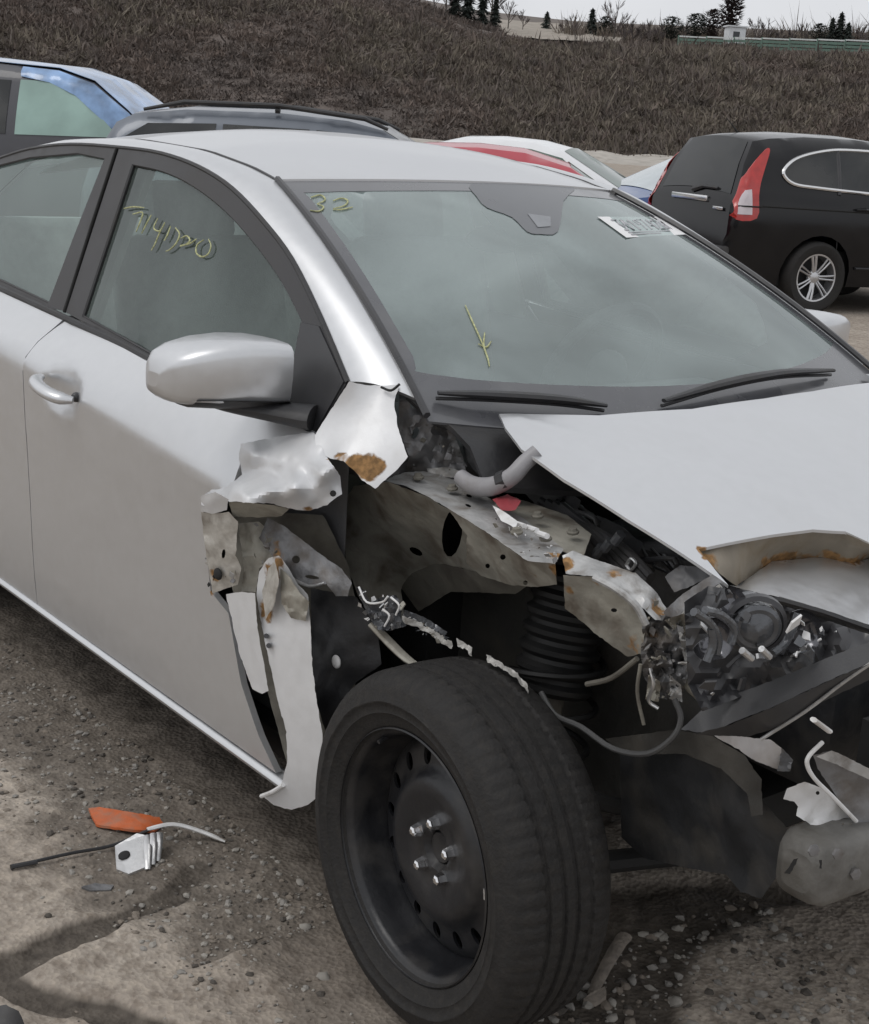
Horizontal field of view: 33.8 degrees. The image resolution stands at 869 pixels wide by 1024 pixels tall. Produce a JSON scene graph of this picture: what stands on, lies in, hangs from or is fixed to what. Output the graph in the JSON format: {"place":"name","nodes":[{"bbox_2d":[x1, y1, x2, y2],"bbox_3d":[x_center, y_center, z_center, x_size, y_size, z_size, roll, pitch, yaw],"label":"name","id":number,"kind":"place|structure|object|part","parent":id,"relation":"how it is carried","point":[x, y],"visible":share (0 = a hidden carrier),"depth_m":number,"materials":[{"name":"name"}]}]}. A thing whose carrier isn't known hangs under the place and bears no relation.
{"place":"outdoors","nodes":[
{"label":"outdoors","id":0,"kind":"place"},
{"bbox_2d":[0,162,868,1023],"bbox_3d":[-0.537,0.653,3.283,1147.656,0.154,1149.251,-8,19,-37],"label":"ground","id":1,"kind":"structure","parent":0,"point":[110,974],"depth_m":2.89,"materials":[{"name":"grey concrete"}]},
{"bbox_2d":[0,1005,23,1023],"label":"black plastic piece","id":2,"kind":"object","parent":1,"relation":"on","point":[9,1015],"visible":1,"depth_m":2.39,"materials":[{"name":"black plastic"}]},
{"bbox_2d":[44,913,51,917],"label":"stone","id":3,"kind":"object","parent":1,"relation":"on","point":[47,915],"visible":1,"depth_m":2.74,"materials":[{"name":"grey stone"}]},
{"bbox_2d":[0,57,168,216],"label":"film wrapped van","id":4,"kind":"object","parent":1,"relation":"on","point":[41,103],"visible":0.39,"depth_m":14.03,"materials":[{"name":"metal"}]},
{"bbox_3d":[-4.833,-4.040,14.104,1.304,0.511,0.178,5,15,6],"label":"side window","id":5,"kind":"part","parent":4,"relation":"part of","materials":[{"name":"black glass"}]},
{"bbox_3d":[-3.567,-3.929,13.970,1.060,0.522,0.177,5,15,6],"label":"front side window","id":6,"kind":"part","parent":4,"relation":"part of","materials":[{"name":"green glass"}]},
{"bbox_2d":[81,883,113,891],"bbox_3d":[-0.677,0.754,2.871,0.059,0.013,0.030,4,15,2],"label":"grey chip","id":7,"kind":"object","parent":1,"relation":"on","point":[94,887],"visible":1,"depth_m":2.87,"materials":[{"name":"metal"}]},
{"bbox_2d":[10,822,224,869],"bbox_3d":[-0.664,0.697,3.006,0.447,0.034,0.065,-3,16,-23],"label":"wire","id":8,"kind":"object","parent":1,"relation":"on","point":[148,829],"visible":1,"depth_m":3.02,"materials":[{"name":"black plastic"}]},
{"bbox_2d":[89,807,162,832],"bbox_3d":[-0.691,0.674,3.125,0.184,0.024,0.082,7,16,14],"label":"orange shard","id":9,"kind":"object","parent":1,"relation":"on","point":[109,818],"visible":0.9,"depth_m":3.12,"materials":[{"name":"plastic"}]},
{"bbox_2d":[115,832,162,874],"bbox_3d":[-0.614,0.715,2.983,0.100,0.047,0.113,0,16,-15],"label":"lamp bulb holder","id":10,"kind":"object","parent":1,"relation":"on","point":[136,853],"visible":1,"depth_m":2.98,"materials":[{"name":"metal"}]},
{"bbox_2d":[79,100,414,217],"bbox_3d":[-0.678,-2.750,12.917,4.750,1.720,1.764,4,15,2],"label":"grey wagon","id":11,"kind":"object","parent":1,"relation":"on","point":[205,115],"visible":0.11,"depth_m":12.18,"materials":[{"name":"metal"}]},
{"bbox_3d":[-2.292,-3.122,12.142,0.840,0.400,0.187,4,15,2],"label":"side window","id":12,"kind":"part","parent":11,"relation":"part of","materials":[{"name":"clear glass"}]},
{"bbox_3d":[-1.446,-3.046,12.100,0.740,0.420,0.192,4,15,2],"label":"side window","id":13,"kind":"part","parent":11,"relation":"part of","materials":[{"name":"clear glass"}]},
{"bbox_2d":[296,878,304,884],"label":"stone","id":14,"kind":"object","parent":1,"relation":"on","point":[299,881],"visible":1,"depth_m":2.95,"materials":[{"name":"grey stone"}]},
{"bbox_2d":[299,923,311,929],"bbox_3d":[-0.252,0.812,2.795,0.024,0.013,0.018,-6,18,-33],"label":"stone","id":15,"kind":"object","parent":1,"relation":"on","point":[305,926],"visible":1,"depth_m":2.79,"materials":[{"name":"beige stone"}]},
{"bbox_2d":[316,971,328,980],"bbox_3d":[-0.203,0.850,2.617,0.025,0.016,0.020,4,15,1],"label":"stone","id":16,"kind":"object","parent":1,"relation":"on","point":[322,976],"visible":1,"depth_m":2.61,"materials":[{"name":"grey stone"}]},
{"bbox_2d":[0,129,868,1023],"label":"damaged sedan","id":17,"kind":"object","parent":1,"relation":"on","point":[470,547],"visible":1,"depth_m":2.69,"materials":[{"name":"silver metal"}]},
{"bbox_3d":[-1.288,-0.278,4.004,0.149,0.805,1.075,-8,19,-37],"label":"rear door","id":18,"kind":"part","parent":17,"relation":"part of","materials":[{"name":"silver metal"}]},
{"bbox_3d":[-1.259,-0.855,4.055,0.157,0.377,1.195,-8,19,-37],"label":"rear door window","id":19,"kind":"part","parent":17,"relation":"part of","materials":[{"name":"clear glass"}]},
{"bbox_3d":[-0.645,0.021,3.157,0.186,0.748,1.172,-8,19,-37],"label":"front door","id":20,"kind":"part","parent":17,"relation":"part of","materials":[{"name":"silver metal"}]},
{"bbox_3d":[-0.526,-0.526,3.149,0.167,0.427,0.931,-8,19,-37],"label":"front door window","id":21,"kind":"part","parent":17,"relation":"part of","materials":[{"name":"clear glass"}]},
{"bbox_3d":[-0.191,-1.008,4.878,0.148,0.369,1.188,-8,19,-37],"label":"rear door window","id":22,"kind":"part","parent":17,"relation":"part of","materials":[{"name":"glass"}]},
{"bbox_3d":[-0.029,-0.459,4.973,0.149,0.805,1.075,-8,19,-37],"label":"rear door","id":23,"kind":"part","parent":17,"relation":"part of","materials":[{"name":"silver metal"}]},
{"bbox_3d":[0.251,-0.666,3.265,0.062,0.025,0.075,-2,16,-19],"label":"sensor window","id":24,"kind":"part","parent":17,"relation":"part of","materials":[{"name":"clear glass"}]},
{"bbox_3d":[0.662,-0.163,4.150,0.126,0.748,1.195,-8,19,-37],"label":"front door","id":25,"kind":"part","parent":17,"relation":"part of","materials":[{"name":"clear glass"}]},
{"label":"front door window","id":26,"kind":"part","parent":17,"relation":"part of","materials":[{"name":"glass"}]},
{"bbox_2d":[425,142,593,179],"bbox_3d":[-0.423,-2.634,12.962,4.330,1.485,1.745,4,15,2],"label":"red hatchback","id":27,"kind":"object","parent":1,"relation":"on","point":[519,154],"visible":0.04,"depth_m":12.25,"materials":[{"name":"paint"}]},
{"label":"rear window","id":28,"kind":"part","parent":27,"relation":"part of","materials":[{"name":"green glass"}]},
{"bbox_2d":[441,136,625,188],"bbox_3d":[1.348,-3.568,16.613,4.750,1.485,1.745,8,16,16],"label":"white sedan","id":29,"kind":"object","parent":1,"relation":"on","point":[591,166],"visible":0.1,"depth_m":16.01,"materials":[{"name":"paint"}]},
{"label":"side window","id":30,"kind":"part","parent":29,"relation":"part of","materials":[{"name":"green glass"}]},
{"bbox_2d":[410,138,673,165],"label":"gravel bank","id":31,"kind":"structure","parent":1,"relation":"on","point":[639,159],"depth_m":96.09,"materials":[{"name":"beige gravel"}]},
{"bbox_2d":[587,932,631,993],"bbox_3d":[0.331,0.858,2.720,0.032,0.019,0.217,10,16,23],"label":"wood splinter","id":32,"kind":"object","parent":1,"relation":"on","point":[619,943],"visible":1,"depth_m":2.72,"materials":[{"name":"wood"}]},
{"bbox_2d":[606,1013,617,1021],"bbox_3d":[0.320,0.911,2.571,0.024,0.014,0.019,-4,17,-27],"label":"stone","id":33,"kind":"object","parent":1,"relation":"on","point":[613,1017],"visible":1,"depth_m":2.56,"materials":[{"name":"grey stone"}]},
{"bbox_2d":[608,997,616,1007],"bbox_3d":[0.326,0.894,2.611,0.017,0.011,0.020,11,17,24],"label":"stone","id":34,"kind":"object","parent":1,"relation":"on","point":[612,1001],"visible":1,"depth_m":2.61,"materials":[{"name":"grey stone"}]},
{"bbox_2d":[628,976,636,985],"bbox_3d":[0.371,0.880,2.682,0.017,0.012,0.026,2,15,-8],"label":"stone","id":35,"kind":"object","parent":1,"relation":"on","point":[632,980],"visible":1,"depth_m":2.68,"materials":[{"name":"grey stone"}]},
{"bbox_2d":[638,931,648,937],"bbox_3d":[0.418,0.843,2.847,0.024,0.013,0.018,-7,18,-34],"label":"stone","id":36,"kind":"object","parent":1,"relation":"on","point":[644,934],"visible":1,"depth_m":2.84,"materials":[{"name":"grey stone"}]},
{"bbox_2d":[653,932,661,938],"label":"stone","id":37,"kind":"object","parent":1,"relation":"on","point":[657,934],"visible":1,"depth_m":2.84,"materials":[{"name":"grey stone"}]},
{"bbox_2d":[659,956,666,963],"bbox_3d":[0.442,0.868,2.764,0.015,0.011,0.019,2,15,-5],"label":"stone","id":38,"kind":"object","parent":1,"relation":"on","point":[662,959],"visible":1,"depth_m":2.76,"materials":[{"name":"grey stone"}]},
{"bbox_2d":[670,995,682,1006],"bbox_3d":[0.444,0.895,2.616,0.024,0.017,0.037,8,16,15],"label":"stone","id":39,"kind":"object","parent":1,"relation":"on","point":[676,1001],"visible":1,"depth_m":2.61,"materials":[{"name":"grey stone"}]},
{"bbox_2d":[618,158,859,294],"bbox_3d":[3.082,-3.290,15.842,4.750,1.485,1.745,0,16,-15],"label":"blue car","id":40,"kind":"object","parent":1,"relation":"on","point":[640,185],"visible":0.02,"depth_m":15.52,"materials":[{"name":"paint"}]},
{"bbox_2d":[648,118,868,310],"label":"compact suv","id":41,"kind":"object","parent":1,"relation":"on","point":[765,205],"visible":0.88,"depth_m":13.60,"materials":[{"name":"black paint"}]},
{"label":"rear window","id":42,"kind":"part","parent":41,"relation":"part of","materials":[{"name":"black glass"}]},
{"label":"side window","id":43,"kind":"part","parent":41,"relation":"part of","materials":[{"name":"black glass"}]},
{"bbox_2d":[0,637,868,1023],"bbox_3d":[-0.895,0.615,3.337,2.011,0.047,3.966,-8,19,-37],"label":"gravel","id":44,"kind":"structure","parent":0,"point":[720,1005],"depth_m":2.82,"materials":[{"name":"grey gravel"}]},
{"bbox_2d":[583,986,605,1006],"bbox_3d":[0.296,0.887,2.611,0.048,0.023,0.021,-8,19,-37],"label":"wood chip","id":45,"kind":"object","parent":44,"relation":"on","point":[597,997],"visible":1,"depth_m":2.61,"materials":[{"name":"brown wood"}]},
{"bbox_2d":[0,0,868,154],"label":"hill","id":46,"kind":"structure","parent":0,"point":[503,16],"depth_m":114.01,"materials":[{"name":"plant"}]},
{"bbox_2d":[0,0,868,156],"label":"brush","id":47,"kind":"object","parent":46,"relation":"on","point":[580,110],"visible":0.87,"depth_m":119.77,"materials":[{"name":"plant"}]},
{"bbox_2d":[448,0,463,15],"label":"conifer tree","id":48,"kind":"object","parent":46,"relation":"on","point":[455,5],"visible":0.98,"depth_m":173.67,"materials":[{"name":"green plant"}]},
{"bbox_2d":[406,0,512,33],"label":"woods","id":49,"kind":"object","parent":46,"relation":"on","point":[490,27],"visible":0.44,"depth_m":172.75,"materials":[{"name":"plant"}]},
{"bbox_2d":[457,0,478,19],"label":"conifer tree","id":50,"kind":"object","parent":46,"relation":"on","point":[467,8],"visible":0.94,"depth_m":175.45,"materials":[{"name":"green plant"}]},
{"bbox_2d":[475,0,491,24],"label":"conifer tree","id":51,"kind":"object","parent":46,"relation":"on","point":[482,6],"visible":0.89,"depth_m":177.52,"materials":[{"name":"green plant"}]},
{"bbox_2d":[488,0,501,27],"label":"conifer tree","id":52,"kind":"object","parent":46,"relation":"on","point":[494,16],"visible":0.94,"depth_m":179.49,"materials":[{"name":"green plant"}]},
{"bbox_2d":[488,0,505,18],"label":"bare tree","id":53,"kind":"object","parent":46,"relation":"on","point":[492,4],"visible":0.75,"depth_m":185.12,"materials":[{"name":"brown plant"}]},
{"bbox_2d":[501,1,519,28],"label":"bare tree","id":54,"kind":"object","parent":46,"relation":"on","point":[509,10],"visible":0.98,"depth_m":189.17,"materials":[{"name":"brown plant"}]},
{"bbox_2d":[517,10,529,29],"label":"bare tree","id":55,"kind":"object","parent":46,"relation":"on","point":[524,17],"visible":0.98,"depth_m":194.01,"materials":[{"name":"brown plant"}]},
{"bbox_2d":[540,11,552,28],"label":"conifer tree","id":56,"kind":"object","parent":46,"relation":"on","point":[545,24],"visible":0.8,"depth_m":202.01,"materials":[{"name":"green plant"}]},
{"bbox_2d":[563,15,579,32],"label":"bare tree","id":57,"kind":"object","parent":46,"relation":"on","point":[576,23],"visible":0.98,"depth_m":186.75,"materials":[{"name":"brown plant"}]},
{"bbox_2d":[583,8,598,35],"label":"conifer tree","id":58,"kind":"object","parent":46,"relation":"on","point":[592,15],"visible":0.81,"depth_m":188.33,"materials":[{"name":"green plant"}]},
{"bbox_2d":[549,9,653,42],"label":"woods","id":59,"kind":"object","parent":46,"relation":"on","point":[580,29],"visible":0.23,"depth_m":188.78,"materials":[{"name":"plant"}]},
{"bbox_2d":[595,16,616,32],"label":"round tree","id":60,"kind":"object","parent":46,"relation":"on","point":[605,21],"visible":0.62,"depth_m":189.94,"materials":[{"name":"green plant"}]},
{"bbox_2d":[602,2,630,38],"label":"bare tree","id":61,"kind":"object","parent":46,"relation":"on","point":[614,16],"visible":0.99,"depth_m":180.78,"materials":[{"name":"brown plant"}]},
{"bbox_2d":[616,22,630,39],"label":"bare tree","id":62,"kind":"object","parent":46,"relation":"on","point":[624,31],"visible":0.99,"depth_m":177.95,"materials":[{"name":"brown plant"}]},
{"bbox_2d":[626,19,640,41],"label":"bare tree","id":63,"kind":"object","parent":46,"relation":"on","point":[632,25],"visible":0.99,"depth_m":178.76,"materials":[{"name":"brown plant"}]},
{"bbox_2d":[635,25,648,40],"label":"bare tree","id":64,"kind":"object","parent":46,"relation":"on","point":[640,26],"visible":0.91,"depth_m":178.80,"materials":[{"name":"brown plant"}]},
{"bbox_2d":[640,20,657,40],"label":"bare tree","id":65,"kind":"object","parent":46,"relation":"on","point":[649,28],"visible":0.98,"depth_m":176.76,"materials":[{"name":"brown plant"}]},
{"bbox_2d":[653,26,665,39],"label":"bare tree","id":66,"kind":"object","parent":46,"relation":"on","point":[663,34],"visible":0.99,"depth_m":177.57,"materials":[{"name":"brown plant"}]},
{"bbox_2d":[658,16,683,40],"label":"round tree","id":67,"kind":"object","parent":46,"relation":"on","point":[670,31],"visible":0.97,"depth_m":183.32,"materials":[{"name":"green plant"}]},
{"bbox_2d":[677,24,689,41],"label":"bare tree","id":68,"kind":"object","parent":46,"relation":"on","point":[688,31],"visible":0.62,"depth_m":187.51,"materials":[{"name":"brown plant"}]},
{"bbox_2d":[684,13,708,38],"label":"round tree","id":69,"kind":"object","parent":46,"relation":"on","point":[700,21],"visible":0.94,"depth_m":184.69,"materials":[{"name":"green plant"}]},
{"bbox_2d":[702,8,725,38],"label":"round tree","id":70,"kind":"object","parent":46,"relation":"on","point":[713,32],"visible":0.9,"depth_m":186.06,"materials":[{"name":"green plant"}]},
{"bbox_2d":[717,0,745,30],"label":"tree","id":71,"kind":"object","parent":46,"relation":"on","point":[735,6],"visible":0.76,"depth_m":187.97,"materials":[{"name":"green plant"}]},
{"bbox_2d":[723,25,748,42],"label":"white hut","id":72,"kind":"object","parent":46,"relation":"on","point":[732,31],"visible":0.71,"depth_m":172.54,"materials":[{"name":"paint"}]},
{"bbox_2d":[733,31,739,36],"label":"window","id":73,"kind":"structure","parent":72,"relation":"in","point":[735,34],"depth_m":172.53,"materials":[{"name":"grey glass"}]},
{"bbox_2d":[627,1,868,48],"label":"woods","id":74,"kind":"object","parent":46,"relation":"on","point":[751,34],"visible":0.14,"depth_m":195.01,"materials":[{"name":"plant"}]},
{"bbox_2d":[746,18,765,43],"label":"bare tree","id":75,"kind":"object","parent":46,"relation":"on","point":[754,27],"visible":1,"depth_m":190.57,"materials":[{"name":"brown plant"}]},
{"bbox_2d":[758,18,774,43],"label":"bare tree","id":76,"kind":"object","parent":46,"relation":"on","point":[767,31],"visible":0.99,"depth_m":191.17,"materials":[{"name":"brown plant"}]},
{"bbox_2d":[677,35,868,51],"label":"green fence","id":77,"kind":"object","parent":46,"relation":"on","point":[814,45],"visible":0.69,"depth_m":167.65,"materials":[{"name":"metal"}]},
{"bbox_2d":[774,29,784,40],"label":"bare tree","id":78,"kind":"object","parent":46,"relation":"on","point":[779,34],"visible":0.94,"depth_m":190.69,"materials":[{"name":"brown plant"}]},
{"bbox_2d":[788,27,797,43],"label":"bare tree","id":79,"kind":"object","parent":46,"relation":"on","point":[790,33],"visible":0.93,"depth_m":190.25,"materials":[{"name":"brown plant"}]},
{"bbox_2d":[797,23,810,44],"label":"bare tree","id":80,"kind":"object","parent":46,"relation":"on","point":[801,31],"visible":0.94,"depth_m":190.19,"materials":[{"name":"brown plant"}]},
{"bbox_2d":[808,23,831,41],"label":"round tree","id":81,"kind":"object","parent":46,"relation":"on","point":[820,26],"visible":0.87,"depth_m":187.48,"materials":[{"name":"green plant"}]},
{"bbox_2d":[823,17,836,48],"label":"conifer tree","id":82,"kind":"object","parent":46,"relation":"on","point":[831,26],"visible":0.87,"depth_m":188.99,"materials":[{"name":"green plant"}]},
{"bbox_2d":[833,12,845,45],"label":"conifer tree","id":83,"kind":"object","parent":46,"relation":"on","point":[840,24],"visible":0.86,"depth_m":188.67,"materials":[{"name":"green plant"}]},
{"bbox_2d":[836,22,854,48],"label":"conifer tree","id":84,"kind":"object","parent":46,"relation":"on","point":[848,31],"visible":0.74,"depth_m":188.62,"materials":[{"name":"green plant"}]},
{"bbox_2d":[855,25,868,45],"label":"bare tree","id":85,"kind":"object","parent":46,"relation":"on","point":[861,33],"visible":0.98,"depth_m":183.01,"materials":[{"name":"brown plant"}]},
{"bbox_2d":[496,19,622,42],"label":"dirt field","id":86,"kind":"structure","parent":0,"point":[530,29],"depth_m":188.26,"materials":[{"name":"beige soil"}]},
{"bbox_2d":[427,0,868,31],"label":"sky","id":87,"kind":"structure","parent":0,"point":[645,10],"materials":[{"name":"white"}]}
]}

